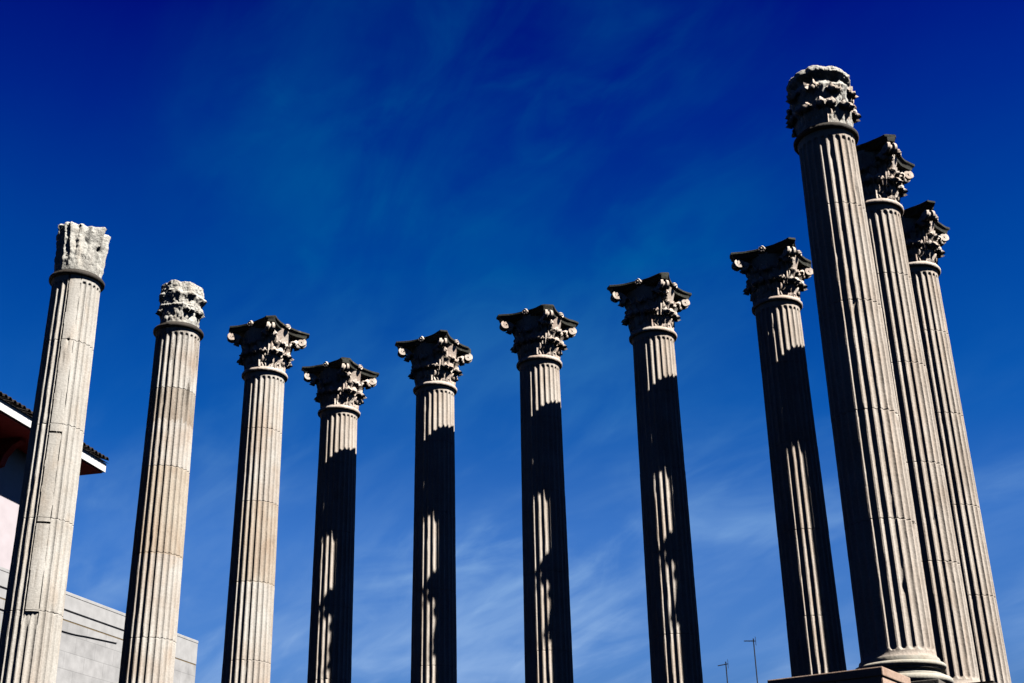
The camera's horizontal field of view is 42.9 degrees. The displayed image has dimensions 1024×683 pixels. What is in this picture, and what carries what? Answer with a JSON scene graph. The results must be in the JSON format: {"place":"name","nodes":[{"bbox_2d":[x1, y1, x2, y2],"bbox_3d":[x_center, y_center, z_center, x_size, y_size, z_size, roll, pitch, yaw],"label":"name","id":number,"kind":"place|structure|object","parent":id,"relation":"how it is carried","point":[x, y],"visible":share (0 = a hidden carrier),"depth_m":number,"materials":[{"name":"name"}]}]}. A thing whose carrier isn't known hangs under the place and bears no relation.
{"place":"outdoors","nodes":[
{"label":"outdoors","id":0,"kind":"place"},
{"bbox_2d":[0,221,110,682],"bbox_3d":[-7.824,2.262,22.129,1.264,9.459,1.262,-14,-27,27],"label":"stone column","id":1,"kind":"structure","parent":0,"point":[31,629],"depth_m":21.86,"materials":[{"name":"stone"}]},
{"bbox_2d":[119,280,206,682],"bbox_3d":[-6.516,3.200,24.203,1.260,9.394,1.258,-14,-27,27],"label":"stone column","id":2,"kind":"structure","parent":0,"point":[150,631],"depth_m":24.02,"materials":[{"name":"stone"}]},
{"bbox_2d":[221,315,309,682],"bbox_3d":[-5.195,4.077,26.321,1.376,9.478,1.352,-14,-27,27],"label":"stone column","id":3,"kind":"structure","parent":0,"point":[265,359],"depth_m":26.35,"materials":[{"name":"stone"}]},
{"bbox_2d":[301,357,378,682],"bbox_3d":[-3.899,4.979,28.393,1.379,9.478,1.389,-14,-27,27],"label":"stone column","id":4,"kind":"structure","parent":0,"point":[340,397],"depth_m":28.54,"materials":[{"name":"beige stone"}]},
{"bbox_2d":[395,330,472,682],"bbox_3d":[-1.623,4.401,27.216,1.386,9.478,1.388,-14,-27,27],"label":"stone column","id":5,"kind":"structure","parent":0,"point":[437,358],"depth_m":27.28,"materials":[{"name":"beige stone"}]},
{"bbox_2d":[0,0,1023,682],"label":"sky","id":6,"kind":"structure","parent":0,"point":[365,177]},
{"bbox_2d":[496,304,578,682],"bbox_3d":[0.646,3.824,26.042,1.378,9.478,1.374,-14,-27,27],"label":"stone column","id":7,"kind":"structure","parent":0,"point":[541,333],"depth_m":26.03,"materials":[{"name":"beige stone"}]},
{"bbox_2d":[607,272,702,682],"bbox_3d":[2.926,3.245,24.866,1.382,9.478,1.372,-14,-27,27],"label":"stone column","id":8,"kind":"structure","parent":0,"point":[653,305],"depth_m":24.77,"materials":[{"name":"beige stone"}]},
{"bbox_2d":[718,659,727,682],"bbox_3d":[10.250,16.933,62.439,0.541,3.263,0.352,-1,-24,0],"label":"roof aerial","id":9,"kind":"object","parent":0,"point":[725,664],"visible":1,"depth_m":62.92,"materials":[{"name":"metal"}]},
{"bbox_2d":[744,637,757,682],"bbox_3d":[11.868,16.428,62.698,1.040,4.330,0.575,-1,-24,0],"label":"roof aerial","id":10,"kind":"object","parent":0,"point":[754,656],"visible":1,"depth_m":63.17,"materials":[{"name":"metal"}]},
{"bbox_2d":[729,237,846,676],"bbox_3d":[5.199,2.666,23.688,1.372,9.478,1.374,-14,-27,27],"label":"stone column","id":11,"kind":"structure","parent":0,"point":[777,274],"depth_m":23.56,"materials":[{"name":"beige stone"}]},
{"bbox_2d":[785,65,953,682],"bbox_3d":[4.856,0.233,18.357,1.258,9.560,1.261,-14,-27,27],"label":"stone column","id":12,"kind":"structure","parent":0,"point":[891,606],"depth_m":17.80,"materials":[{"name":"beige stone"}]},
{"bbox_2d":[856,134,979,682],"bbox_3d":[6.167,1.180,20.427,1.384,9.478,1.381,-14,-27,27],"label":"stone column","id":13,"kind":"structure","parent":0,"point":[885,170],"depth_m":20.06,"materials":[{"name":"beige stone"}]},
{"bbox_2d":[901,200,1010,682],"bbox_3d":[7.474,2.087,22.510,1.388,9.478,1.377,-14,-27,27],"label":"stone column","id":14,"kind":"structure","parent":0,"point":[926,236],"depth_m":22.27,"materials":[{"name":"beige stone"}]},
{"label":"ground","id":15,"kind":"structure","parent":0,"visible":0},
{"bbox_2d":[0,391,108,569],"bbox_3d":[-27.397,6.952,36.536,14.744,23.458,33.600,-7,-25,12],"label":"tiled house","id":16,"kind":"structure","parent":15,"relation":"on","point":[15,421],"depth_m":49.17,"materials":[{"name":"white paint"}]},
{"bbox_2d":[0,566,197,682],"bbox_3d":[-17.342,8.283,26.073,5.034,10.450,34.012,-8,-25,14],"label":"block building","id":17,"kind":"structure","parent":15,"relation":"on","point":[82,659],"depth_m":36.93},
{"bbox_2d":[0,608,115,642],"bbox_3d":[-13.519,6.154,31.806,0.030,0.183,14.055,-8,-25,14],"label":"cable","id":18,"kind":"object","parent":17,"relation":"attached to","point":[81,635],"visible":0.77,"depth_m":36.58,"materials":[{"name":"black rubber"}]},
{"bbox_2d":[0,585,123,629],"bbox_3d":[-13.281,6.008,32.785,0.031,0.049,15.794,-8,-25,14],"label":"cable","id":19,"kind":"object","parent":17,"relation":"attached to","point":[83,615],"visible":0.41,"depth_m":36.90,"materials":[{"name":"black rubber"}]},
{"bbox_2d":[767,666,910,682],"bbox_3d":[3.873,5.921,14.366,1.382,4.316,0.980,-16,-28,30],"label":"masonry pier","id":20,"kind":"structure","parent":15,"relation":"on","point":[880,674],"depth_m":14.75,"materials":[{"name":"beige stone"}]},
{"bbox_2d":[972,680,995,682],"bbox_3d":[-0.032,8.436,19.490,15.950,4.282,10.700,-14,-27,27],"label":"temple podium","id":21,"kind":"object","parent":15,"relation":"on","point":[992,681],"visible":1,"depth_m":14.80,"materials":[{"name":"stone"}]}
]}

